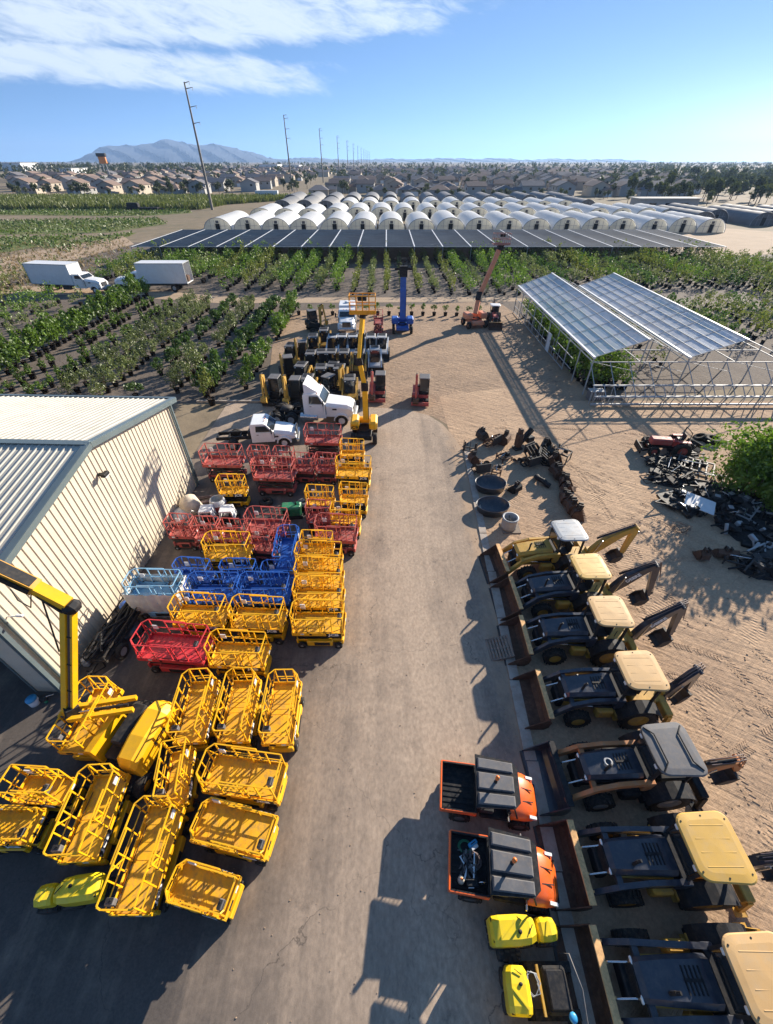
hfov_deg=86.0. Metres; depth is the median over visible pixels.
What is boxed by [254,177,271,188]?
suburban house
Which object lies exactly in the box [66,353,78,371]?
potted shrub
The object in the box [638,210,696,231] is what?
hoop house
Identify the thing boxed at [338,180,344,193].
broadleaf tree
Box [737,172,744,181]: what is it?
broadleaf tree
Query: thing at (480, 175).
suburban house
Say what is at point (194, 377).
potted shrub
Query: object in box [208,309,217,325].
potted shrub
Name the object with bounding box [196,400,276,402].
nursery kerb
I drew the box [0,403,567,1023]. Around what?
paved yard
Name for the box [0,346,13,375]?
potted shrub
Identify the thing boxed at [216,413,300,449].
cab chassis truck
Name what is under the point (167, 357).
potted shrub
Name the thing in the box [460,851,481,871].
hose coil
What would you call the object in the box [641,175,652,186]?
broadleaf tree
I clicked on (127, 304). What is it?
potted shrub
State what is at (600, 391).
grey crate
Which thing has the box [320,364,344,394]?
mini excavator
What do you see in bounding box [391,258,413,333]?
boom lift
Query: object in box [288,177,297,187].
broadleaf tree
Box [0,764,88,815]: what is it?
scissor lift
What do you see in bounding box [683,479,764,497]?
scrap heap
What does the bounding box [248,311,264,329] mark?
potted shrub
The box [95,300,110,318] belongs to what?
potted shrub
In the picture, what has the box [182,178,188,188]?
broadleaf tree
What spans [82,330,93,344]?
potted shrub
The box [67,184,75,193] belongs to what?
broadleaf tree
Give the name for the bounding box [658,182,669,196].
broadleaf tree
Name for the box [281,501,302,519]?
generator
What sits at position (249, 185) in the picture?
suburban house
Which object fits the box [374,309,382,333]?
scissor lift
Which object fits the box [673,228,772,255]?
sand strip
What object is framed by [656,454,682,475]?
implement frame
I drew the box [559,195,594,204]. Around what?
hoop house
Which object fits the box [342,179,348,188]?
broadleaf tree
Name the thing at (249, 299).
potted shrub
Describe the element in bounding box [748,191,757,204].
broadleaf tree
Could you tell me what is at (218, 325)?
potted shrub
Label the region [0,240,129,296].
dry grass
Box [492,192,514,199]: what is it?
hoop house
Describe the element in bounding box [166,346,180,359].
potted shrub
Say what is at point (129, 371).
potted shrub
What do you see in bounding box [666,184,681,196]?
broadleaf tree
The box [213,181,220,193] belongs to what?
broadleaf tree
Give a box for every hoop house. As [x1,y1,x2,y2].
[204,210,247,228]
[234,210,274,228]
[250,203,282,214]
[262,211,299,228]
[274,203,304,215]
[275,196,300,207]
[284,191,306,199]
[290,211,325,231]
[297,195,320,207]
[298,203,325,216]
[304,191,325,200]
[318,196,339,208]
[320,210,352,228]
[323,202,348,218]
[324,192,343,201]
[341,197,357,208]
[343,192,361,201]
[348,202,369,218]
[349,211,376,228]
[362,192,379,201]
[362,197,377,210]
[371,202,391,219]
[378,211,404,228]
[382,191,397,201]
[383,197,398,210]
[393,202,413,219]
[400,192,415,201]
[403,197,420,210]
[405,211,434,228]
[416,202,438,218]
[419,192,436,202]
[422,196,441,207]
[430,210,464,228]
[436,191,456,200]
[436,202,462,216]
[441,196,463,207]
[454,191,474,200]
[457,211,492,228]
[459,202,487,216]
[462,197,484,206]
[473,192,495,200]
[481,203,510,214]
[483,197,507,206]
[484,211,522,228]
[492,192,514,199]
[502,197,527,205]
[503,202,535,215]
[508,211,549,228]
[510,191,535,199]
[523,197,550,204]
[525,202,559,213]
[528,191,555,199]
[533,210,580,228]
[543,197,572,205]
[545,191,573,197]
[546,203,582,213]
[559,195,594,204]
[562,210,608,228]
[568,202,609,213]
[587,211,636,228]
[591,203,631,214]
[612,203,655,213]
[613,211,667,230]
[634,203,670,212]
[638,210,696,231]
[657,205,714,217]
[664,211,725,232]
[667,203,728,222]
[707,205,772,225]
[720,204,772,212]
[756,205,772,209]
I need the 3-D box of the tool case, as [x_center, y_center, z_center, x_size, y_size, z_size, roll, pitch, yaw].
[2.682,10.255,12.758,0.300,0.175,0.210,-19,44,-21]
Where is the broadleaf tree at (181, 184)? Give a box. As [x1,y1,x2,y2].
[178,182,184,193]
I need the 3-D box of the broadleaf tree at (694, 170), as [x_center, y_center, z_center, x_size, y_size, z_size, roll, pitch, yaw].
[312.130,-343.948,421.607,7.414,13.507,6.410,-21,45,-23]
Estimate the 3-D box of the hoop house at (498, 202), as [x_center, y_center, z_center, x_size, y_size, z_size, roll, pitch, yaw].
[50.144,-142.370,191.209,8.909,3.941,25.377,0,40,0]
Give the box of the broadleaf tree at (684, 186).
[676,179,689,195]
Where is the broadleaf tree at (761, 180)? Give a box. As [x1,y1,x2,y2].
[753,175,767,200]
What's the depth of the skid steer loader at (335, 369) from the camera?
39.46 m
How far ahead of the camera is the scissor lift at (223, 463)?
28.25 m
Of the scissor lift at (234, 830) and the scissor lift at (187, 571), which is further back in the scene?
the scissor lift at (187, 571)
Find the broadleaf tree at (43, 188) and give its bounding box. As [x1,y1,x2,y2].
[38,185,45,193]
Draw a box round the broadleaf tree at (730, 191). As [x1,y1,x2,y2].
[728,181,740,198]
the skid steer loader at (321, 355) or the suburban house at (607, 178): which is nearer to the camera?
the skid steer loader at (321, 355)
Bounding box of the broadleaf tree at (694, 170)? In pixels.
[690,165,697,173]
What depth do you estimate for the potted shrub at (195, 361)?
41.85 m
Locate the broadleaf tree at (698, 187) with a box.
[694,182,701,194]
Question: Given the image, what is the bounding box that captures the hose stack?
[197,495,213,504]
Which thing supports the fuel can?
on the utility vehicle at (516, 869)
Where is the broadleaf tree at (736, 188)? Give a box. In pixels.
[730,181,742,199]
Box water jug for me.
[25,694,39,707]
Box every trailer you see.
[80,597,140,687]
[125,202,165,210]
[255,190,277,195]
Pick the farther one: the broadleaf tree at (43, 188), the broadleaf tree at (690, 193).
the broadleaf tree at (43, 188)
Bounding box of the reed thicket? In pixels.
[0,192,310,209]
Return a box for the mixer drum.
[209,495,226,512]
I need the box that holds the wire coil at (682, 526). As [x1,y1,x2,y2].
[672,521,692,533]
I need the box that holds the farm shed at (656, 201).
[628,197,703,205]
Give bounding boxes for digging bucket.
[546,450,564,466]
[547,444,557,455]
[552,463,570,480]
[558,472,564,481]
[559,472,575,491]
[559,490,570,503]
[560,481,571,492]
[562,495,575,507]
[566,497,584,515]
[570,502,586,522]
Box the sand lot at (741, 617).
[439,387,772,1017]
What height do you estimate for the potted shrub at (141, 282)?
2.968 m
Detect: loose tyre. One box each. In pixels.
[259,496,272,505]
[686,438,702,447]
[692,433,706,441]
[703,434,722,445]
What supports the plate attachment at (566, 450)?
on the sand lot at (741, 617)
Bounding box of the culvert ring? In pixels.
[500,512,520,533]
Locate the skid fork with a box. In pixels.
[462,440,478,452]
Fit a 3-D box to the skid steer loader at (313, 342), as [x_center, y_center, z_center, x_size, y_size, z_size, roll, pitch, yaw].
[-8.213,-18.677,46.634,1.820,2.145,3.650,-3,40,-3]
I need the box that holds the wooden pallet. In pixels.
[485,634,514,660]
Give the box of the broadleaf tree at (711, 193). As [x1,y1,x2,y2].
[706,189,715,205]
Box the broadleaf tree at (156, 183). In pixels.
[153,180,161,192]
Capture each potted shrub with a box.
[0,335,21,369]
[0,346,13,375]
[1,377,15,391]
[7,327,38,361]
[8,335,29,365]
[9,365,26,384]
[19,379,36,393]
[20,358,36,379]
[22,327,44,357]
[25,320,49,353]
[31,319,58,349]
[33,311,63,346]
[33,379,48,393]
[36,357,46,372]
[42,371,55,387]
[44,352,55,367]
[51,318,67,343]
[53,365,64,381]
[55,374,72,394]
[56,319,76,340]
[57,308,79,336]
[60,363,73,372]
[62,367,80,393]
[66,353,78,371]
[70,307,86,333]
[73,366,91,386]
[74,335,85,348]
[76,341,90,362]
[77,309,91,330]
[77,354,86,366]
[80,303,95,327]
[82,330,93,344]
[83,363,95,378]
[84,293,105,321]
[84,301,102,324]
[87,363,115,393]
[87,377,105,395]
[89,344,97,357]
[90,329,97,340]
[93,341,102,351]
[93,345,112,370]
[95,289,116,316]
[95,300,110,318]
[96,323,104,335]
[98,343,116,363]
[101,362,122,386]
[103,320,110,332]
[106,298,121,313]
[106,328,117,345]
[106,347,119,361]
[107,285,123,311]
[108,314,116,328]
[108,355,127,380]
[109,284,127,309]
[110,309,121,325]
[111,340,131,357]
[117,353,135,375]
[118,326,127,338]
[119,284,133,304]
[119,311,125,322]
[119,331,135,353]
[120,272,140,302]
[121,292,131,306]
[121,323,133,335]
[123,270,141,300]
[123,381,144,395]
[124,312,131,319]
[126,329,140,348]
[126,350,140,370]
[130,342,146,364]
[131,324,144,341]
[133,338,154,360]
[134,320,153,339]
[135,303,141,313]
[137,276,149,296]
[137,284,148,298]
[138,310,147,324]
[139,336,159,355]
[140,297,146,310]
[143,298,149,307]
[145,318,159,333]
[145,323,153,336]
[147,296,154,305]
[147,308,154,318]
[150,327,167,347]
[150,356,163,375]
[151,313,164,329]
[153,304,158,316]
[159,305,171,323]
[159,324,173,343]
[161,321,175,339]
[162,347,175,363]
[163,368,183,393]
[164,305,174,320]
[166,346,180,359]
[166,360,188,387]
[167,297,172,306]
[167,317,181,336]
[170,338,182,355]
[173,302,184,315]
[174,357,194,381]
[175,296,187,312]
[176,311,188,329]
[176,332,189,351]
[179,290,191,305]
[181,345,198,375]
[182,329,193,345]
[183,340,203,370]
[184,306,196,322]
[187,340,207,363]
[188,289,197,304]
[188,303,200,320]
[189,366,211,397]
[190,300,204,316]
[194,325,202,339]
[195,324,207,335]
[195,361,219,392]
[196,299,206,314]
[196,316,209,331]
[198,290,212,309]
[198,339,208,360]
[198,366,215,405]
[200,299,210,311]
[201,363,218,386]
[203,316,212,328]
[207,348,223,381]
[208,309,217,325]
[210,331,223,346]
[213,309,221,322]
[215,357,230,375]
[216,327,225,342]
[217,304,226,316]
[217,323,228,338]
[219,301,226,314]
[221,298,230,311]
[221,346,237,364]
[223,307,237,331]
[223,317,232,335]
[224,340,236,360]
[225,294,236,306]
[225,311,239,328]
[232,338,244,355]
[233,367,254,389]
[234,295,247,319]
[234,307,243,322]
[234,327,249,347]
[235,336,246,351]
[237,324,255,343]
[239,300,253,314]
[240,352,259,377]
[243,294,254,311]
[245,323,255,339]
[246,315,261,332]
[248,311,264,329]
[248,340,266,362]
[249,355,262,371]
[254,303,267,322]
[254,351,264,367]
[255,309,265,325]
[257,336,272,353]
[258,342,271,357]
[259,300,271,316]
[262,298,273,313]
[268,310,284,337]
[269,295,279,308]
[269,316,287,333]
[270,324,279,340]
[278,314,289,325]
[279,301,292,317]
[279,309,288,324]
[280,297,294,317]
[285,289,297,308]
[285,294,296,315]
[296,302,300,314]
[329,303,334,315]
[386,303,392,315]
[408,303,414,315]
[421,303,425,315]
[431,304,437,315]
[442,305,448,315]
[455,305,459,315]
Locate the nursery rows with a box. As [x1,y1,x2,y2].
[0,237,772,358]
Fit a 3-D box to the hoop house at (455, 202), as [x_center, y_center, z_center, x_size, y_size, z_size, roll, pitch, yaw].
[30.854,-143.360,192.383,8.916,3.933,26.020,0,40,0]
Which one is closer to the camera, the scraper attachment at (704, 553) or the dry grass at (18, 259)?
the scraper attachment at (704, 553)
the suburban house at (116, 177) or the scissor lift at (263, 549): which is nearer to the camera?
the scissor lift at (263, 549)
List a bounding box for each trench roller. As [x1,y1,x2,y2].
[33,872,115,914]
[484,914,557,949]
[496,948,532,1017]
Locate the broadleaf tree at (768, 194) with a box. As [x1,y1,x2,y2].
[765,187,772,201]
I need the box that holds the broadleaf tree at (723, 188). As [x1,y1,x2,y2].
[715,184,724,201]
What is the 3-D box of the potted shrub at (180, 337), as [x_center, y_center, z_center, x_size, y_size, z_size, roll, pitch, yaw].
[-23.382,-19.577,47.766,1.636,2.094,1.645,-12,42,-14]
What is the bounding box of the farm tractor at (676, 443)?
[634,427,692,456]
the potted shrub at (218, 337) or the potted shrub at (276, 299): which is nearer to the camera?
the potted shrub at (218, 337)
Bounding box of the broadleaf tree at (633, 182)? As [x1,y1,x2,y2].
[627,175,638,189]
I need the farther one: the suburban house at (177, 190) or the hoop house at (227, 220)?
the suburban house at (177, 190)
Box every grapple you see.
[471,462,491,473]
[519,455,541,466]
[523,441,539,457]
[538,446,550,466]
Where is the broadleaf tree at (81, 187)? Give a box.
[77,184,85,190]
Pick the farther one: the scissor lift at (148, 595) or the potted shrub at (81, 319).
the potted shrub at (81, 319)
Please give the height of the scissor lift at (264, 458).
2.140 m
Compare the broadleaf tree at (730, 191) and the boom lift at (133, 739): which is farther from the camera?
the broadleaf tree at (730, 191)
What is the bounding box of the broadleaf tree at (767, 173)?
[764,169,772,176]
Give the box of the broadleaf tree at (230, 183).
[226,179,234,190]
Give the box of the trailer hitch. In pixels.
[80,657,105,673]
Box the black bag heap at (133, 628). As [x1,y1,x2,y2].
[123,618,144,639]
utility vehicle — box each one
[439,754,537,830]
[448,827,559,915]
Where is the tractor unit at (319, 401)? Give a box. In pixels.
[269,375,357,425]
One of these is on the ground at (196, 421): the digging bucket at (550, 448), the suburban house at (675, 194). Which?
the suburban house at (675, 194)
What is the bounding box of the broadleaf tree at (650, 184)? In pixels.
[645,181,653,196]
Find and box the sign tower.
[95,153,109,174]
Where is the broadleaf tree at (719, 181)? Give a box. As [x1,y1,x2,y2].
[712,177,724,201]
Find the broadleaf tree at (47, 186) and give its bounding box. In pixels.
[44,183,53,192]
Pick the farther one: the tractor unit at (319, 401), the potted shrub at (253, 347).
the potted shrub at (253, 347)
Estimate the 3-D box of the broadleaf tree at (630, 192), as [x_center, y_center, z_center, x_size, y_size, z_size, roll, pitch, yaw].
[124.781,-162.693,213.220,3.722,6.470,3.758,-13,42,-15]
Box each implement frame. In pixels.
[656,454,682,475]
[661,463,690,478]
[674,452,714,480]
[688,466,730,486]
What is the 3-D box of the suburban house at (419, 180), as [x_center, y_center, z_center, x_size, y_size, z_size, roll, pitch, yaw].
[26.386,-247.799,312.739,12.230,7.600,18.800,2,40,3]
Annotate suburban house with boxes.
[5,175,28,183]
[7,176,27,184]
[11,177,37,185]
[16,183,45,193]
[25,171,37,174]
[31,174,50,179]
[36,178,63,191]
[48,172,64,176]
[54,175,69,179]
[58,176,77,188]
[64,171,76,174]
[65,184,97,194]
[66,178,89,185]
[79,174,98,178]
[83,176,99,186]
[91,178,116,191]
[95,172,106,177]
[97,180,123,194]
[106,171,117,175]
[106,174,123,181]
[117,172,131,177]
[121,178,152,191]
[122,179,151,194]
[124,173,139,177]
[143,176,158,182]
[145,173,157,176]
[152,179,173,185]
[152,183,186,193]
[161,172,174,175]
[164,175,175,180]
[172,177,188,184]
[175,174,190,178]
[185,178,195,191]
[187,179,211,193]
[195,176,213,180]
[207,178,229,190]
[219,174,236,178]
[231,176,244,186]
[239,178,259,191]
[245,174,261,178]
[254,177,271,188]
[260,175,278,186]
[268,174,283,184]
[284,173,294,182]
[293,172,302,180]
[309,185,336,195]
[325,178,349,187]
[328,179,355,192]
[333,176,352,183]
[349,171,361,175]
[353,176,375,187]
[356,179,382,192]
[367,185,390,195]
[375,174,383,183]
[385,177,400,187]
[388,179,403,193]
[394,174,406,185]
[396,173,410,182]
[397,185,419,195]
[410,176,432,186]
[413,177,428,185]
[414,182,439,192]
[429,185,456,195]
[432,176,455,183]
[443,182,458,187]
[449,175,458,185]
[460,176,479,186]
[463,181,491,194]
[471,173,486,179]
[486,176,499,183]
[487,179,512,187]
[491,185,515,194]
[495,173,510,178]
[510,173,521,179]
[513,180,544,193]
[514,176,531,186]
[534,172,543,179]
[537,173,555,179]
[539,176,554,187]
[546,178,561,189]
[547,180,575,195]
[555,172,569,178]
[562,173,575,178]
[567,176,586,181]
[573,178,593,189]
[579,172,591,177]
[581,180,613,196]
[588,173,599,177]
[601,176,613,182]
[610,181,636,195]
[614,179,639,193]
[619,175,629,179]
[636,181,672,196]
[673,181,693,195]
[678,179,701,193]
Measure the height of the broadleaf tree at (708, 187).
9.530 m
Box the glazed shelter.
[513,273,772,405]
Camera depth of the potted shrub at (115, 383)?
39.98 m
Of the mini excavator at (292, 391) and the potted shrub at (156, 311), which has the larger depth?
the potted shrub at (156, 311)
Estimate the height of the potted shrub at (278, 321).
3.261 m
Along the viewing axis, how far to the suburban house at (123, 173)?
460.20 m
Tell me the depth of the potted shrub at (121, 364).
41.08 m
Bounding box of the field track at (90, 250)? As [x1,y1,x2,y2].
[0,236,133,273]
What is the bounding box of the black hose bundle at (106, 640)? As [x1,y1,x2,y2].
[85,603,136,660]
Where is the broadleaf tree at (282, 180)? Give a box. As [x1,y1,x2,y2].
[280,177,285,186]
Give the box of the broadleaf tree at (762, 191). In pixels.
[754,185,767,204]
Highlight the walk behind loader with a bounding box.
[519,953,587,1023]
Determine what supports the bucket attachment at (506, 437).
on the sand lot at (741, 617)
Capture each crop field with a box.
[0,208,191,215]
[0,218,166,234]
[0,235,79,252]
[44,233,134,247]
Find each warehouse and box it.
[1,163,39,170]
[58,168,86,173]
[259,164,281,166]
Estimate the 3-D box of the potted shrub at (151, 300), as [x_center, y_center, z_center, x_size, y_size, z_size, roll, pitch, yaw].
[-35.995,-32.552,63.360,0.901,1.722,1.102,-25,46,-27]
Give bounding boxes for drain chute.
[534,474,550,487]
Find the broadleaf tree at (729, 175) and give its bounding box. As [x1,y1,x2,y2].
[725,172,734,177]
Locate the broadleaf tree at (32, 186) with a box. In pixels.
[29,182,37,191]
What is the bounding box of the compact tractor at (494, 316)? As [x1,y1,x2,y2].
[486,299,502,330]
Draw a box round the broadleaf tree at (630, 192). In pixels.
[626,188,633,202]
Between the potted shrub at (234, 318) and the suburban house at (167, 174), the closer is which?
the potted shrub at (234, 318)
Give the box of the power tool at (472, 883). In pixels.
[466,878,485,888]
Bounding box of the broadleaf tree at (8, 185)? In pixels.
[6,182,13,193]
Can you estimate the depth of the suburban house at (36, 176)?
382.46 m
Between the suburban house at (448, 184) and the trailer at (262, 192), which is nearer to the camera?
the trailer at (262, 192)
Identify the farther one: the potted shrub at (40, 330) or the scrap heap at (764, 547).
the potted shrub at (40, 330)
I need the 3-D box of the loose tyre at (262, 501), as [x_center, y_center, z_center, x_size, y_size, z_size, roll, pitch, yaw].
[-7.791,-0.649,26.825,0.882,0.300,0.882,0,40,0]
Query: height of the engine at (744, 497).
0.914 m
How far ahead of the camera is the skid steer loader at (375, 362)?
43.31 m
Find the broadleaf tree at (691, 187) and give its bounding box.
[681,181,695,196]
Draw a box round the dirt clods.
[233,410,766,1023]
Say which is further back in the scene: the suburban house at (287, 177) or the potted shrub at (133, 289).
the suburban house at (287, 177)
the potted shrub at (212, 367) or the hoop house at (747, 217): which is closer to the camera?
the potted shrub at (212, 367)
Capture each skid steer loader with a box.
[280,342,298,365]
[293,361,312,376]
[296,373,318,404]
[304,349,317,372]
[307,333,322,348]
[314,363,329,383]
[315,348,326,365]
[318,327,330,347]
[324,348,338,363]
[326,333,338,354]
[326,361,338,387]
[333,363,348,389]
[335,333,348,353]
[337,348,353,373]
[341,374,360,408]
[346,333,357,360]
[351,348,367,378]
[356,330,364,347]
[364,333,376,358]
[367,345,383,374]
[375,333,389,360]
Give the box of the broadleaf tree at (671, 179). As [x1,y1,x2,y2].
[664,172,675,196]
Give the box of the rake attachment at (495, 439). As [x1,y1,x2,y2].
[482,433,502,446]
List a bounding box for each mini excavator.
[259,372,283,405]
[278,353,293,383]
[282,374,301,404]
[294,338,306,363]
[305,304,327,331]
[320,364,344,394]
[368,370,385,402]
[411,373,429,406]
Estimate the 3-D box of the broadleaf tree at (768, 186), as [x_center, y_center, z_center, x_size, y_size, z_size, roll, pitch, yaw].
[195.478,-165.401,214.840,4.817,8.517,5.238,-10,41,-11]
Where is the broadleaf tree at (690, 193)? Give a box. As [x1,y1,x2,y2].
[686,189,693,196]
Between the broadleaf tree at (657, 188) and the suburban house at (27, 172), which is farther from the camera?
the suburban house at (27, 172)
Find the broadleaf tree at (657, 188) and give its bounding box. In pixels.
[654,181,663,195]
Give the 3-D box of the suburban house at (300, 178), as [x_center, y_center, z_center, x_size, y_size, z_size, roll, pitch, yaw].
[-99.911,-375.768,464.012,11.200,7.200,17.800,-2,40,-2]
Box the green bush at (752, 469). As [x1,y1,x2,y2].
[693,417,772,511]
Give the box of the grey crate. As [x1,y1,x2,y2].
[586,388,604,400]
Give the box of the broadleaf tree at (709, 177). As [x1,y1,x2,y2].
[704,174,714,192]
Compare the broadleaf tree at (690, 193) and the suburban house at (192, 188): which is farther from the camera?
the suburban house at (192, 188)
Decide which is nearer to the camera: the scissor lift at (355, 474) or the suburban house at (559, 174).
the scissor lift at (355, 474)
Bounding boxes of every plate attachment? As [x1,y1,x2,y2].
[491,464,502,476]
[495,450,512,463]
[554,443,572,464]
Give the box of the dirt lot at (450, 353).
[269,302,587,423]
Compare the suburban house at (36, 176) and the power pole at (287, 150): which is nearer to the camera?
the power pole at (287, 150)
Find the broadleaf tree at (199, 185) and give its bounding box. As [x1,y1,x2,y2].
[196,181,202,194]
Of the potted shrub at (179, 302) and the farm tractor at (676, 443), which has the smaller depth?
the farm tractor at (676, 443)
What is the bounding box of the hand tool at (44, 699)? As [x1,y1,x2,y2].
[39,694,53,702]
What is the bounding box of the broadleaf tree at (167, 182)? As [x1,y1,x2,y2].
[165,180,172,186]
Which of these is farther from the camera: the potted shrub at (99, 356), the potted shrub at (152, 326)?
the potted shrub at (152, 326)
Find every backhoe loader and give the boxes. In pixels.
[478,519,641,583]
[489,553,661,620]
[497,596,688,666]
[512,650,705,729]
[519,722,746,815]
[533,811,772,917]
[553,922,772,1023]
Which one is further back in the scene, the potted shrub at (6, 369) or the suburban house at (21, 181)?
the suburban house at (21, 181)
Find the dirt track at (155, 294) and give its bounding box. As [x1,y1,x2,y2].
[1,285,527,302]
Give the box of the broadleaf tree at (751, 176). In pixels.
[748,174,755,179]
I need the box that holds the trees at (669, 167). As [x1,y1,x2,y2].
[0,161,772,194]
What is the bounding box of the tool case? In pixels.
[468,839,477,850]
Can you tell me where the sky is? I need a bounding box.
[0,0,772,161]
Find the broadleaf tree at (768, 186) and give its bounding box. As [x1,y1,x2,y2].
[758,183,772,202]
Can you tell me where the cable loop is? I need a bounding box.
[527,971,540,997]
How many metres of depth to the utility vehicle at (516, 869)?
11.95 m
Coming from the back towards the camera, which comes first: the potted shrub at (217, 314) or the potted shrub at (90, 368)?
the potted shrub at (217, 314)
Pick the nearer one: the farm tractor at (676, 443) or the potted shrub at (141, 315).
the farm tractor at (676, 443)
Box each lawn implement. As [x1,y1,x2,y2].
[655,491,685,510]
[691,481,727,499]
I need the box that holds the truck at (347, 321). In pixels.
[335,300,358,332]
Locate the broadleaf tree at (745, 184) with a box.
[741,180,748,192]
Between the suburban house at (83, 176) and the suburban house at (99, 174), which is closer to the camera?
the suburban house at (83, 176)
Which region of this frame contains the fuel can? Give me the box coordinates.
[457,875,464,884]
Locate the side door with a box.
[545,332,551,352]
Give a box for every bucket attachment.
[467,450,480,463]
[475,426,488,440]
[498,429,510,445]
[506,480,522,493]
[538,436,551,451]
[548,462,563,472]
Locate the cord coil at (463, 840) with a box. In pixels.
[458,839,471,852]
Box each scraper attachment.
[692,547,711,559]
[711,546,739,558]
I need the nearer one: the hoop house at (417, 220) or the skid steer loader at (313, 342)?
the skid steer loader at (313, 342)
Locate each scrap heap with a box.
[640,453,671,467]
[647,467,695,487]
[665,438,701,454]
[667,452,709,467]
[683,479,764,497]
[710,509,765,534]
[715,496,772,522]
[720,510,772,548]
[728,550,772,580]
[746,533,772,561]
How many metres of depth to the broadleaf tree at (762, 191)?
206.72 m
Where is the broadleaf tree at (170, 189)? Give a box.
[168,184,174,193]
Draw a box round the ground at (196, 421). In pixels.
[0,162,772,457]
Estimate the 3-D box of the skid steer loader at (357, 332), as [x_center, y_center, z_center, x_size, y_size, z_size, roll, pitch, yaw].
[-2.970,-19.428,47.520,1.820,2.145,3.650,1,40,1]
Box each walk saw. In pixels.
[190,504,218,526]
[210,504,240,526]
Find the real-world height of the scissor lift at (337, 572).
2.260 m
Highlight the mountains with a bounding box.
[68,139,383,161]
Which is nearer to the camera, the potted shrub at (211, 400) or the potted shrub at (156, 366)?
the potted shrub at (211, 400)
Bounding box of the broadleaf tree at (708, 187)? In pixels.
[702,179,715,201]
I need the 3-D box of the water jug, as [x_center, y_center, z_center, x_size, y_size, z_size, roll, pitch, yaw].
[-14.388,7.697,16.871,0.400,0.440,0.390,0,40,0]
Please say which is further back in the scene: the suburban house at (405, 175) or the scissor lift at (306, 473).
the suburban house at (405, 175)
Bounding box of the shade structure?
[131,229,726,262]
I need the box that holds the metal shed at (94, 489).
[0,394,199,693]
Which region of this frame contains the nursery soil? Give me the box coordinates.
[0,242,772,402]
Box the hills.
[343,158,647,161]
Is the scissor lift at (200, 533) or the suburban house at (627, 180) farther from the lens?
the suburban house at (627, 180)
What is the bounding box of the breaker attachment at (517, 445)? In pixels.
[512,428,523,450]
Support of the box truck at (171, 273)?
on the nursery soil
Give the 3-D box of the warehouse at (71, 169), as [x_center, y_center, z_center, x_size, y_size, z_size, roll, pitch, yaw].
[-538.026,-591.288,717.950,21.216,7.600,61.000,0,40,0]
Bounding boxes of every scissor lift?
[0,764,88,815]
[0,804,60,854]
[42,763,137,866]
[45,676,130,760]
[95,795,192,916]
[121,568,192,618]
[130,619,215,676]
[152,737,204,812]
[162,513,198,550]
[165,668,225,751]
[165,859,244,923]
[167,591,231,640]
[171,556,218,588]
[183,571,243,617]
[189,515,223,552]
[189,797,278,866]
[196,743,287,811]
[198,443,246,482]
[200,530,254,573]
[203,628,271,681]
[212,667,265,750]
[214,473,250,508]
[215,517,250,543]
[218,557,261,590]
[227,593,288,644]
[236,571,292,618]
[243,505,290,545]
[243,525,277,564]
[246,444,272,475]
[250,455,296,496]
[258,669,304,752]
[260,559,297,595]
[271,524,302,572]
[272,445,296,468]
[289,598,345,648]
[291,452,315,483]
[291,574,345,611]
[293,556,344,589]
[294,539,343,569]
[299,529,334,555]
[303,422,342,459]
[304,484,335,512]
[304,498,332,534]
[313,452,337,484]
[314,512,357,556]
[329,501,361,539]
[335,454,371,491]
[338,481,368,517]
[339,438,364,466]
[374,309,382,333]
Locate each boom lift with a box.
[0,560,181,798]
[348,293,377,443]
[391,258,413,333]
[461,233,511,328]
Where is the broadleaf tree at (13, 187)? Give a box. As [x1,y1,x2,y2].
[10,184,18,192]
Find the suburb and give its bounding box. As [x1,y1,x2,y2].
[114,165,660,177]
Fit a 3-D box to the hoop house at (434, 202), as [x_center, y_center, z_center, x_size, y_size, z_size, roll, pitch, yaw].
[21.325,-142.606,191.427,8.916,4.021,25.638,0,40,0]
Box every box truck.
[22,260,110,292]
[114,260,193,291]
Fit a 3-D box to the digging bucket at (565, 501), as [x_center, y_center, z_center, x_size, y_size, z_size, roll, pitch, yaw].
[11.784,-0.658,26.323,0.932,0.962,0.557,-9,40,-21]
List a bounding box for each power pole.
[184,81,213,209]
[283,114,292,190]
[319,128,323,182]
[337,135,339,175]
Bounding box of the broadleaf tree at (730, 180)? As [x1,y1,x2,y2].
[725,176,737,193]
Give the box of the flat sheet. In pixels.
[684,491,715,515]
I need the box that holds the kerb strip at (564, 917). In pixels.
[464,451,595,1023]
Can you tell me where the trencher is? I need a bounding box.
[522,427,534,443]
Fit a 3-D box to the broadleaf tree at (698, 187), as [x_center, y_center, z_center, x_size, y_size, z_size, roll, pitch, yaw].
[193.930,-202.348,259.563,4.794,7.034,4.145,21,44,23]
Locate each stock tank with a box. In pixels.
[475,475,506,494]
[476,496,509,517]
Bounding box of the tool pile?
[457,848,477,879]

